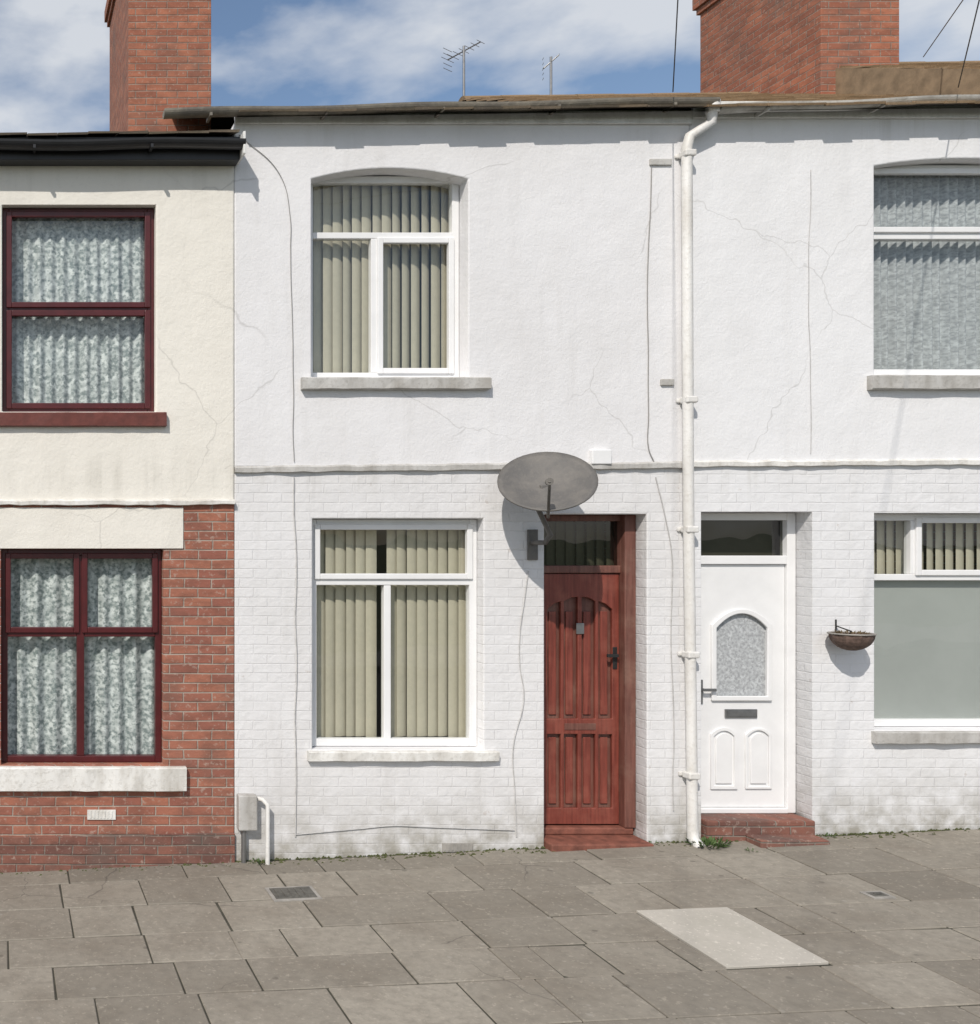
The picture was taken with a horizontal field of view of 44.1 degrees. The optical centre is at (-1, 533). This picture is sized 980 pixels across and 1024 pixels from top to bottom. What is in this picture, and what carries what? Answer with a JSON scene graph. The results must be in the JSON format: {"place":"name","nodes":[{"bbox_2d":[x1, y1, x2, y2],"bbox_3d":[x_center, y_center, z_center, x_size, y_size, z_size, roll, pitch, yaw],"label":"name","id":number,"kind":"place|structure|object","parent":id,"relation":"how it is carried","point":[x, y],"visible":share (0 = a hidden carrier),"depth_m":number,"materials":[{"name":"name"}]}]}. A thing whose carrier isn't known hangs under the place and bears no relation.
{"place":"outdoors","nodes":[
{"label":"outdoors","id":0,"kind":"place"},
{"bbox_2d":[211,117,233,129],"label":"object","id":1,"kind":"structure","parent":0,"point":[222,123],"depth_m":12.15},
{"bbox_2d":[285,111,661,116],"bbox_3d":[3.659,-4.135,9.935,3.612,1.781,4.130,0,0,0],"label":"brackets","id":2,"kind":"object","parent":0,"point":[502,113],"visible":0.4,"depth_m":7.92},
{"bbox_2d":[239,104,706,111],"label":"roof tiles","id":3,"kind":"object","parent":2,"relation":"on","point":[625,107],"visible":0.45,"depth_m":7.81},
{"bbox_2d":[162,97,719,118],"bbox_3d":[3.431,-3.313,7.890,4.308,0.145,0.116,0,0,0],"label":"gutter","id":4,"kind":"object","parent":3,"relation":"attached to","point":[198,112],"visible":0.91,"depth_m":7.84,"materials":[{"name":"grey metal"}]},
{"bbox_2d":[483,101,979,111],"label":"roof","id":5,"kind":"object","parent":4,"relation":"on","point":[779,110],"visible":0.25,"depth_m":7.95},
{"bbox_2d":[463,93,979,108],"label":"roof tiles","id":6,"kind":"object","parent":5,"relation":"on","point":[773,97],"visible":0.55,"depth_m":10.02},
{"bbox_2d":[0,829,979,1023],"bbox_3d":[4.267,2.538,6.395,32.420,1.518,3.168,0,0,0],"label":"pavement","id":7,"kind":"structure","parent":0,"point":[718,922],"depth_m":6.40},
{"bbox_2d":[0,833,234,872],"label":"brick plinth","id":8,"kind":"structure","parent":7,"relation":"on","point":[33,853],"depth_m":7.96,"materials":[{"name":"brick"}]},
{"bbox_2d":[237,793,269,864],"bbox_3d":[1.991,2.327,7.946,0.242,0.550,0.106,0,0,0],"label":"utility riser","id":9,"kind":"object","parent":7,"relation":"on","point":[246,811],"visible":1,"depth_m":7.91,"materials":[{"name":"grey paint"}]},
{"bbox_2d":[265,886,321,901],"bbox_3d":[2.109,2.598,7.275,0.344,0.050,0.250,0,0,0],"label":"inspection cover","id":10,"kind":"object","parent":7,"relation":"on","point":[289,893],"visible":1,"depth_m":7.25,"materials":[{"name":"metal"}]},
{"bbox_2d":[0,828,979,874],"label":"moss","id":11,"kind":"object","parent":7,"relation":"on","point":[541,852],"visible":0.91,"depth_m":7.97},
{"bbox_2d":[544,824,653,851],"bbox_3d":[4.715,2.621,8.100,0.804,0.503,0.400,0,0,0],"label":"door step","id":12,"kind":"object","parent":7,"relation":"on","point":[568,837],"depth_m":8.08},
{"bbox_2d":[691,836,732,848],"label":"weeds","id":13,"kind":"object","parent":7,"relation":"on","point":[712,842],"visible":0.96,"depth_m":7.85,"materials":[{"name":"green plant"}]},
{"bbox_2d":[701,813,814,841],"bbox_3d":[5.991,2.466,8.115,0.853,0.414,0.330,0,0,0],"label":"door step","id":14,"kind":"object","parent":7,"relation":"on","point":[734,826],"depth_m":7.95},
{"bbox_2d":[746,835,829,848],"bbox_3d":[6.129,2.517,7.864,0.534,0.310,0.168,0,0,0],"label":"door step tread","id":15,"kind":"object","parent":7,"relation":"on","point":[764,841],"depth_m":7.80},
{"bbox_2d":[859,891,895,899],"bbox_3d":[5.906,2.438,6.800,0.146,0.041,0.120,0,0,0],"label":"stopcock cover","id":16,"kind":"object","parent":7,"relation":"on","point":[875,895],"visible":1,"depth_m":6.79,"materials":[{"name":"metal"}]},
{"bbox_2d":[0,0,979,133],"label":"sky","id":17,"kind":"structure","parent":0,"point":[55,54],"materials":[{"name":"blue"}]},
{"bbox_3d":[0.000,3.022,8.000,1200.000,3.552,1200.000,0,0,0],"label":"ground","id":18,"kind":"structure","parent":0,"visible":0},
{"bbox_2d":[0,504,233,836],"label":"wall","id":19,"kind":"structure","parent":18,"relation":"on","point":[197,655],"depth_m":7.99,"materials":[{"name":"red brick"}]},
{"bbox_2d":[8,559,75,753],"bbox_3d":[0.347,0.959,8.191,0.592,1.671,0.081,0,0,0],"label":"net curtain","id":20,"kind":"object","parent":19,"relation":"hanging from","point":[41,695],"visible":0.88,"depth_m":8.19,"materials":[{"name":"fabric"}]},
{"bbox_2d":[1,549,160,761],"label":"window frame","id":21,"kind":"object","parent":19,"relation":"attached to","point":[79,756],"visible":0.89,"depth_m":8.07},
{"bbox_2d":[5,553,157,632],"bbox_3d":[0.651,0.472,8.076,1.218,0.636,0.048,0,0,0],"label":"window sash","id":22,"kind":"object","parent":21,"relation":"attached to","point":[85,558],"depth_m":8.05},
{"bbox_2d":[0,508,182,548],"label":"window lintel","id":23,"kind":"structure","parent":19,"relation":"attached to","point":[91,528],"depth_m":7.98,"materials":[{"name":"beige paint"}]},
{"bbox_2d":[0,766,186,791],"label":"window sill","id":24,"kind":"structure","parent":19,"relation":"attached to","point":[94,778],"depth_m":7.93,"materials":[{"name":"white paint"}]},
{"bbox_2d":[87,810,115,819],"bbox_3d":[0.802,2.220,7.984,0.224,0.078,0.014,0,0,0],"label":"air brick","id":25,"kind":"object","parent":19,"relation":"attached to","point":[101,814],"visible":1,"depth_m":7.98,"materials":[{"name":"white paint"}]},
{"bbox_2d":[0,166,233,499],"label":"wall","id":26,"kind":"structure","parent":19,"relation":"on","point":[186,452],"depth_m":7.99,"materials":[{"name":"beige paint"}]},
{"bbox_2d":[12,218,143,402],"bbox_3d":[0.625,-1.800,8.190,1.130,1.602,0.059,0,0,0],"label":"net curtain","id":27,"kind":"object","parent":26,"relation":"hanging from","point":[77,359],"visible":0.84,"depth_m":8.19,"materials":[{"name":"fabric"}]},
{"bbox_2d":[3,208,153,411],"bbox_3d":[0.625,-1.784,8.105,1.210,1.632,0.070,0,0,0],"label":"window frame","id":28,"kind":"object","parent":26,"relation":"attached to","point":[151,308],"visible":0.51,"depth_m":8.07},
{"bbox_2d":[6,211,149,408],"bbox_3d":[0.625,-1.784,8.076,1.150,1.572,0.048,0,0,0],"label":"window sash","id":29,"kind":"object","parent":28,"relation":"attached to","point":[10,215],"depth_m":8.05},
{"bbox_2d":[0,412,166,426],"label":"window sill","id":30,"kind":"structure","parent":26,"relation":"attached to","point":[83,419],"depth_m":7.94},
{"bbox_2d":[0,137,239,165],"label":"fascia board","id":31,"kind":"object","parent":26,"relation":"attached to","point":[173,157],"visible":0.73,"depth_m":7.85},
{"bbox_2d":[0,137,245,150],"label":"gutter","id":32,"kind":"object","parent":31,"relation":"attached to","point":[127,144],"visible":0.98,"depth_m":7.74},
{"bbox_2d":[0,499,234,505],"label":"string course","id":33,"kind":"object","parent":19,"relation":"on","point":[82,502],"visible":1,"depth_m":7.95,"materials":[{"name":"white paint"}]},
{"bbox_2d":[84,559,153,753],"bbox_3d":[0.947,0.959,8.190,0.607,1.671,0.080,0,0,0],"label":"net curtain","id":34,"kind":"object","parent":19,"relation":"hanging from","point":[118,695],"visible":0.81,"depth_m":8.19,"materials":[{"name":"fabric"}]},
{"bbox_2d":[234,468,688,861],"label":"wall","id":35,"kind":"structure","parent":18,"relation":"on","point":[337,795],"depth_m":8.00,"materials":[{"name":"white paint"}]},
{"bbox_2d":[293,477,296,836],"bbox_3d":[2.335,0.974,7.992,0.034,2.845,0.010,0,0,0],"label":"wall cable","id":36,"kind":"object","parent":35,"relation":"attached to","point":[296,657],"depth_m":7.99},
{"bbox_2d":[316,530,376,736],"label":"blind slats","id":37,"kind":"object","parent":35,"relation":"attached to","point":[351,660],"visible":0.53,"depth_m":8.22,"materials":[{"name":"beige fabric"}]},
{"bbox_2d":[312,519,476,745],"bbox_3d":[3.151,0.793,8.135,1.346,1.820,0.070,0,0,0],"label":"window frame","id":38,"kind":"object","parent":35,"relation":"attached to","point":[387,739],"visible":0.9,"depth_m":8.10,"materials":[{"name":"plastic"}]},
{"bbox_2d":[314,524,472,578],"bbox_3d":[3.151,0.144,8.106,1.266,0.441,0.048,0,0,0],"label":"window sash","id":39,"kind":"object","parent":38,"relation":"attached to","point":[468,529],"depth_m":8.08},
{"bbox_2d":[307,750,499,761],"bbox_3d":[3.181,1.754,8.018,1.500,0.081,0.144,0,0,0],"label":"window sill","id":40,"kind":"structure","parent":35,"relation":"attached to","point":[398,755],"depth_m":7.95,"materials":[{"name":"white paint"}]},
{"bbox_2d":[296,825,514,834],"bbox_3d":[3.204,2.345,7.992,1.729,0.077,0.008,0,0,0],"label":"wall cable","id":41,"kind":"object","parent":35,"relation":"attached to","point":[405,826],"depth_m":7.99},
{"bbox_2d":[387,530,465,736],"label":"blind slats","id":42,"kind":"object","parent":35,"relation":"attached to","point":[446,657],"visible":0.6,"depth_m":8.22,"materials":[{"name":"beige fabric"}]},
{"bbox_2d":[442,843,472,851],"bbox_3d":[3.621,2.483,8.000,0.241,0.069,0.021,0,0,0],"label":"air brick","id":43,"kind":"object","parent":35,"relation":"attached to","point":[454,847],"visible":1,"depth_m":7.99,"materials":[{"name":"stone"}]},
{"bbox_2d":[234,461,681,472],"bbox_3d":[3.659,-0.531,7.992,3.609,0.111,0.056,0,0,0],"label":"string course","id":44,"kind":"object","parent":35,"relation":"attached to","point":[418,467],"visible":0.76,"depth_m":7.97,"materials":[{"name":"grey paint"}]},
{"bbox_2d":[230,124,688,465],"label":"wall","id":45,"kind":"structure","parent":35,"relation":"on","point":[553,251],"depth_m":8.00,"materials":[{"name":"white paint"}]},
{"bbox_2d":[239,135,294,461],"bbox_3d":[2.110,-1.863,7.992,0.442,2.588,0.006,0,0,0],"label":"wall cable","id":46,"kind":"object","parent":45,"relation":"attached to","point":[291,286],"depth_m":7.99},
{"bbox_2d":[313,186,448,372],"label":"blind slats","id":47,"kind":"object","parent":45,"relation":"attached to","point":[327,291],"visible":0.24,"depth_m":8.27,"materials":[{"name":"beige fabric"}]},
{"bbox_2d":[311,176,458,376],"bbox_3d":[3.086,-2.065,8.185,1.233,1.640,0.070,0,0,0],"label":"window frame","id":48,"kind":"object","parent":45,"relation":"attached to","point":[371,238],"visible":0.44,"depth_m":8.15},
{"bbox_2d":[377,237,453,373],"bbox_3d":[3.349,-1.838,8.156,0.617,1.096,0.048,0,0,0],"label":"window sash","id":49,"kind":"object","parent":48,"relation":"attached to","point":[449,242],"depth_m":8.13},
{"bbox_2d":[301,377,491,389],"bbox_3d":[3.121,-1.186,8.038,1.483,0.098,0.203,0,0,0],"label":"window sill","id":50,"kind":"structure","parent":45,"relation":"attached to","point":[396,383],"depth_m":7.94,"materials":[{"name":"grey paint"}]},
{"bbox_2d":[206,102,676,122],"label":"gutter brackets","id":51,"kind":"object","parent":45,"relation":"attached to","point":[664,110],"visible":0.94,"depth_m":7.90,"materials":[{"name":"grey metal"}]},
{"bbox_2d":[234,111,692,123],"bbox_3d":[3.659,-3.289,7.984,3.612,0.100,0.027,0,0,0],"label":"fascia board","id":52,"kind":"object","parent":45,"relation":"attached to","point":[620,117],"visible":0.74,"depth_m":7.97,"materials":[{"name":"dark grey painted wood"}]},
{"bbox_2d":[589,450,611,463],"bbox_3d":[4.741,-0.606,7.978,0.155,0.116,0.046,0,0,0],"label":"junction box","id":53,"kind":"object","parent":45,"relation":"attached to","point":[600,456],"visible":0.98,"depth_m":7.96,"materials":[{"name":"white plastic"}]},
{"bbox_2d":[647,167,653,461],"bbox_3d":[5.146,-1.732,7.992,0.060,2.329,0.008,0,0,0],"label":"wall cable","id":54,"kind":"object","parent":45,"relation":"attached to","point":[647,312],"depth_m":7.99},
{"bbox_2d":[649,159,673,385],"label":"pipe bracket remains","id":55,"kind":"object","parent":45,"relation":"attached to","point":[662,162],"visible":1,"depth_m":7.98,"materials":[{"name":"grey paint"}]},
{"bbox_2d":[512,571,528,836],"bbox_3d":[4.118,1.345,7.992,0.132,2.104,0.008,0,0,0],"label":"wall cable","id":56,"kind":"object","parent":35,"relation":"attached to","point":[523,703],"depth_m":7.99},
{"bbox_2d":[497,452,597,559],"bbox_3d":[4.090,-0.213,7.622,0.600,0.840,0.641,0,0,-21],"label":"satellite dish","id":57,"kind":"object","parent":35,"relation":"attached to","point":[540,482],"visible":1,"depth_m":7.67,"materials":[{"name":"grey paint"}]},
{"bbox_2d":[655,477,674,810],"bbox_3d":[5.259,0.870,7.992,0.152,2.639,0.008,0,0,0],"label":"wall cable","id":58,"kind":"object","parent":35,"relation":"attached to","point":[671,651],"depth_m":7.99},
{"bbox_2d":[544,515,635,827],"bbox_3d":[4.715,1.108,8.205,0.804,2.520,0.150,0,0,0],"label":"door frame","id":59,"kind":"object","parent":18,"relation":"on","point":[624,568],"visible":0.52,"depth_m":8.13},
{"bbox_2d":[548,611,555,803],"bbox_3d":[4.496,1.415,8.229,0.060,1.564,0.014,0,0,0],"label":"door raised panel","id":60,"kind":"object","parent":59,"relation":"attached to","point":[551,704],"visible":1,"depth_m":8.22,"materials":[{"name":"red wood"}]},
{"bbox_2d":[565,611,572,803],"bbox_3d":[4.634,1.415,8.229,0.060,1.564,0.014,0,0,0],"label":"door raised panel","id":61,"kind":"object","parent":59,"relation":"attached to","point":[568,704],"visible":1,"depth_m":8.22,"materials":[{"name":"red wood"}]},
{"bbox_2d":[544,573,615,806],"bbox_3d":[4.705,1.341,8.253,0.638,2.035,0.034,0,0,0],"label":"door leaf","id":62,"kind":"object","parent":59,"relation":"attached to","point":[570,604],"visible":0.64,"depth_m":8.24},
{"bbox_2d":[544,574,618,823],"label":"door stiles and rails","id":63,"kind":"object","parent":62,"relation":"attached to","point":[594,588],"visible":0.95,"depth_m":8.20,"materials":[{"name":"wood"}]},
{"bbox_2d":[564,723,595,729],"bbox_3d":[4.705,1.564,8.197,0.255,0.053,0.006,0,0,0],"label":"letter plate","id":64,"kind":"object","parent":59,"relation":"attached to","point":[579,726],"visible":1,"depth_m":8.19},
{"bbox_2d":[544,521,616,564],"bbox_3d":[4.705,0.078,8.230,0.664,0.380,0.001,0,0,0],"label":"door fanlight","id":65,"kind":"object","parent":59,"relation":"in","point":[582,542],"depth_m":8.23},
{"bbox_2d":[583,611,590,803],"bbox_3d":[4.777,1.415,8.229,0.060,1.564,0.014,0,0,0],"label":"door raised panel","id":66,"kind":"object","parent":59,"relation":"attached to","point":[587,706],"visible":1,"depth_m":8.22,"materials":[{"name":"red wood"}]},
{"bbox_2d":[600,611,606,803],"bbox_3d":[4.915,1.415,8.229,0.060,1.564,0.014,0,0,0],"label":"door raised panel","id":67,"kind":"object","parent":59,"relation":"attached to","point":[603,704],"visible":1,"depth_m":8.22,"materials":[{"name":"red wood"}]},
{"bbox_2d":[672,0,979,91],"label":"overhead cables","id":68,"kind":"object","parent":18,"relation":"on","point":[923,56],"visible":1,"depth_m":7.53,"materials":[{"name":"black rubber"}]},
{"bbox_2d":[694,465,979,838],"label":"wall","id":69,"kind":"structure","parent":18,"relation":"on","point":[851,777],"depth_m":8.00,"materials":[{"name":"white paint"}]},
{"bbox_2d":[681,111,717,838],"bbox_3d":[5.480,-0.481,7.912,0.250,5.755,0.121,0,0,0],"label":"downpipe","id":70,"kind":"object","parent":69,"relation":"attached to","point":[690,136],"visible":0.9,"depth_m":7.91,"materials":[{"name":"plastic"}]},
{"bbox_2d":[674,149,699,779],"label":"downpipe collars","id":71,"kind":"object","parent":70,"relation":"attached to","point":[691,529],"visible":0.94,"depth_m":7.89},
{"bbox_2d":[687,830,705,847],"bbox_3d":[5.446,2.402,7.905,0.091,0.156,0.138,0,0,0],"label":"downpipe shoe","id":72,"kind":"object","parent":70,"relation":"attached to","point":[693,835],"visible":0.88,"depth_m":7.90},
{"bbox_2d":[701,513,795,812],"bbox_3d":[5.991,1.044,8.195,0.873,2.426,0.090,0,0,0],"label":"door frame","id":73,"kind":"object","parent":69,"relation":"attached to","point":[787,559],"visible":0.56,"depth_m":8.16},
{"bbox_2d":[715,733,731,783],"bbox_3d":[5.856,1.817,8.179,0.128,0.411,0.012,0,0,0],"label":"door panel","id":74,"kind":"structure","parent":73,"relation":"attached to","point":[723,758],"depth_m":8.17,"materials":[{"name":"white plastic"}]},
{"bbox_2d":[701,520,782,555],"bbox_3d":[5.996,0.034,8.210,0.743,0.306,0.001,0,0,0],"label":"door fanlight","id":75,"kind":"object","parent":73,"relation":"in","point":[741,537],"depth_m":8.21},
{"bbox_2d":[701,564,783,806],"bbox_3d":[5.996,1.232,8.205,0.717,1.964,0.040,0,0,0],"label":"door leaf","id":76,"kind":"object","parent":73,"relation":"attached to","point":[756,588],"visible":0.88,"depth_m":8.19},
{"bbox_2d":[710,728,736,788],"bbox_3d":[5.856,1.817,8.177,0.212,0.495,0.014,0,0,0],"label":"door moulding","id":77,"kind":"object","parent":76,"relation":"attached to","point":[713,734],"depth_m":8.17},
{"bbox_2d":[717,614,764,695],"bbox_3d":[5.996,0.978,8.202,0.434,0.692,0.004,0,0,0],"label":"door glass","id":78,"kind":"object","parent":76,"relation":"in","point":[740,654],"visible":1,"depth_m":8.20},
{"bbox_2d":[711,609,771,700],"bbox_3d":[5.996,0.978,8.173,0.486,0.744,0.022,0,0,0],"label":"door glazing bead","id":79,"kind":"object","parent":76,"relation":"attached to","point":[716,623],"depth_m":8.16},
{"bbox_2d":[728,711,754,716],"bbox_3d":[5.996,1.454,8.170,0.220,0.046,0.004,0,0,0],"label":"letter plate flap","id":80,"kind":"object","parent":76,"relation":"attached to","point":[741,713],"visible":1,"depth_m":8.17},
{"bbox_2d":[745,728,771,788],"bbox_3d":[6.136,1.817,8.177,0.212,0.495,0.014,0,0,0],"label":"door moulding","id":81,"kind":"object","parent":76,"relation":"attached to","point":[768,733],"depth_m":8.17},
{"bbox_2d":[750,733,765,783],"bbox_3d":[6.136,1.817,8.179,0.128,0.411,0.012,0,0,0],"label":"door panel","id":82,"kind":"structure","parent":73,"relation":"attached to","point":[757,758],"depth_m":8.17,"materials":[{"name":"white plastic"}]},
{"bbox_2d":[689,119,979,460],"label":"wall","id":83,"kind":"structure","parent":69,"relation":"on","point":[759,190],"depth_m":8.00,"materials":[{"name":"white paint"}]},
{"bbox_2d":[808,170,811,441],"bbox_3d":[6.406,-1.759,7.992,0.026,2.241,0.005,0,0,0],"label":"wall cable","id":84,"kind":"object","parent":83,"relation":"attached to","point":[809,327],"depth_m":7.99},
{"bbox_2d":[691,101,979,118],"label":"fascia board","id":85,"kind":"object","parent":83,"relation":"attached to","point":[951,112],"visible":0.56,"depth_m":7.97,"materials":[{"name":"white paint"}]},
{"bbox_2d":[755,104,886,116],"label":"gutter brackets","id":86,"kind":"object","parent":85,"relation":"attached to","point":[758,114],"visible":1,"depth_m":7.90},
{"bbox_2d":[718,94,979,113],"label":"gutter","id":87,"kind":"object","parent":86,"relation":"on","point":[751,109],"visible":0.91,"depth_m":7.85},
{"bbox_2d":[867,375,979,389],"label":"window sill","id":88,"kind":"structure","parent":83,"relation":"attached to","point":[923,382],"depth_m":7.94,"materials":[{"name":"grey paint"}]},
{"bbox_2d":[874,175,979,368],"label":"net curtain","id":89,"kind":"object","parent":83,"relation":"hanging from","point":[926,304],"visible":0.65,"depth_m":8.25,"materials":[{"name":"grey fabric"}]},
{"bbox_2d":[874,165,979,374],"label":"window frame","id":90,"kind":"object","parent":83,"relation":"attached to","point":[926,236],"visible":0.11,"depth_m":8.12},
{"bbox_2d":[874,168,979,232],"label":"window sash","id":91,"kind":"object","parent":90,"relation":"attached to","point":[926,171],"depth_m":8.10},
{"bbox_2d":[694,458,979,467],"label":"string course","id":92,"kind":"object","parent":69,"relation":"attached to","point":[839,462],"visible":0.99,"depth_m":7.97,"materials":[{"name":"white paint"}]},
{"bbox_2d":[827,619,876,650],"bbox_3d":[6.615,0.793,7.856,0.312,0.230,0.294,0,0,0],"label":"hanging basket","id":93,"kind":"object","parent":69,"relation":"hanging from","point":[847,639],"visible":1,"depth_m":7.78,"materials":[{"name":"brown wicker"}]},
{"bbox_2d":[871,731,979,743],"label":"window sill","id":94,"kind":"structure","parent":69,"relation":"attached to","point":[925,737],"depth_m":7.95,"materials":[{"name":"grey paint"}]},
{"bbox_2d":[874,521,979,573],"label":"blind slats","id":95,"kind":"object","parent":69,"relation":"attached to","point":[938,546],"visible":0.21,"depth_m":8.27,"materials":[{"name":"beige fabric"}]},
{"bbox_2d":[874,514,979,725],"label":"window frame","id":96,"kind":"object","parent":69,"relation":"attached to","point":[908,520],"visible":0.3,"depth_m":8.12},
{"bbox_2d":[874,580,979,717],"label":"privacy film","id":97,"kind":"object","parent":96,"relation":"attached to","point":[927,651],"visible":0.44,"depth_m":8.18,"materials":[{"name":"plastic"}]},
{"bbox_2d":[914,517,979,575],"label":"window sash","id":98,"kind":"object","parent":96,"relation":"attached to","point":[918,522],"depth_m":8.10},
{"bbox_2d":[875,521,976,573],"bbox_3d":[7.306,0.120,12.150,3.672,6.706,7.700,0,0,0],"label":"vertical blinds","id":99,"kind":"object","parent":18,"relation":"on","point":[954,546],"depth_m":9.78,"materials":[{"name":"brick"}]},
{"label":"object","id":100,"kind":"object","parent":99,"relation":"on","visible":0},
{"bbox_2d":[442,40,484,95],"bbox_3d":[5.532,-5.263,12.050,0.260,1.182,0.423,0,0,-35],"label":"tv aerial","id":101,"kind":"object","parent":100,"relation":"attached to","point":[464,50],"visible":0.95,"depth_m":12.04,"materials":[{"name":"grey metal"}]},
{"bbox_2d":[459,92,758,100],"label":"ridge tiles","id":102,"kind":"object","parent":100,"relation":"on","point":[462,98],"visible":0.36,"depth_m":11.91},
{"bbox_2d":[836,68,979,94],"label":"roof verge","id":103,"kind":"structure","parent":100,"relation":"on","point":[883,81],"depth_m":10.14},
{"bbox_3d":[-0.022,-3.829,9.935,3.750,1.576,4.130,0,0,0],"label":"roof tile underlay","id":104,"kind":"object","parent":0,"visible":0},
{"bbox_2d":[0,129,239,136],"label":"roof tiles","id":105,"kind":"object","parent":104,"relation":"on","point":[217,133],"visible":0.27,"depth_m":7.84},
{"bbox_2d":[110,0,210,131],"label":"chimney stack","id":106,"kind":"object","parent":105,"relation":"on","point":[160,56],"visible":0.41,"depth_m":11.00,"materials":[{"name":"brick"}]},
{"bbox_2d":[104,0,114,26],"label":"chimney corbel","id":107,"kind":"object","parent":106,"relation":"on","point":[109,8],"visible":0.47,"depth_m":12.67,"materials":[{"name":"brick"}]},
{"bbox_3d":[10.995,-4.557,9.935,3.700,2.019,4.130,0,0,0],"label":"roof tile underlay","id":108,"kind":"object","parent":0,"visible":0},
{"bbox_2d":[840,62,979,68],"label":"roof tiles","id":109,"kind":"object","parent":108,"relation":"on","point":[971,65],"visible":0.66,"depth_m":10.50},
{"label":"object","id":110,"kind":"object","parent":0,"visible":0},
{"bbox_2d":[700,0,898,93],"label":"chimney stack","id":111,"kind":"object","parent":110,"relation":"on","point":[784,46],"visible":0.35,"depth_m":11.41,"materials":[{"name":"brick"}]},
{"bbox_2d":[692,0,718,15],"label":"chimney corbel","id":112,"kind":"object","parent":111,"relation":"on","point":[699,7],"visible":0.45,"depth_m":12.82,"materials":[{"name":"brick"}]},
{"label":"party walls and floors","id":113,"kind":"structure","parent":0,"visible":0},
{"bbox_2d":[342,186,440,249],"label":"interior floors","id":114,"kind":"structure","parent":113,"relation":"attached to","point":[391,213],"depth_m":9.37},
{"bbox_2d":[325,250,447,736],"bbox_3d":[3.659,-0.253,10.650,3.410,5.449,0.100,0,0,0],"label":"interior partition","id":115,"kind":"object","parent":114,"relation":"on","point":[381,551],"depth_m":10.60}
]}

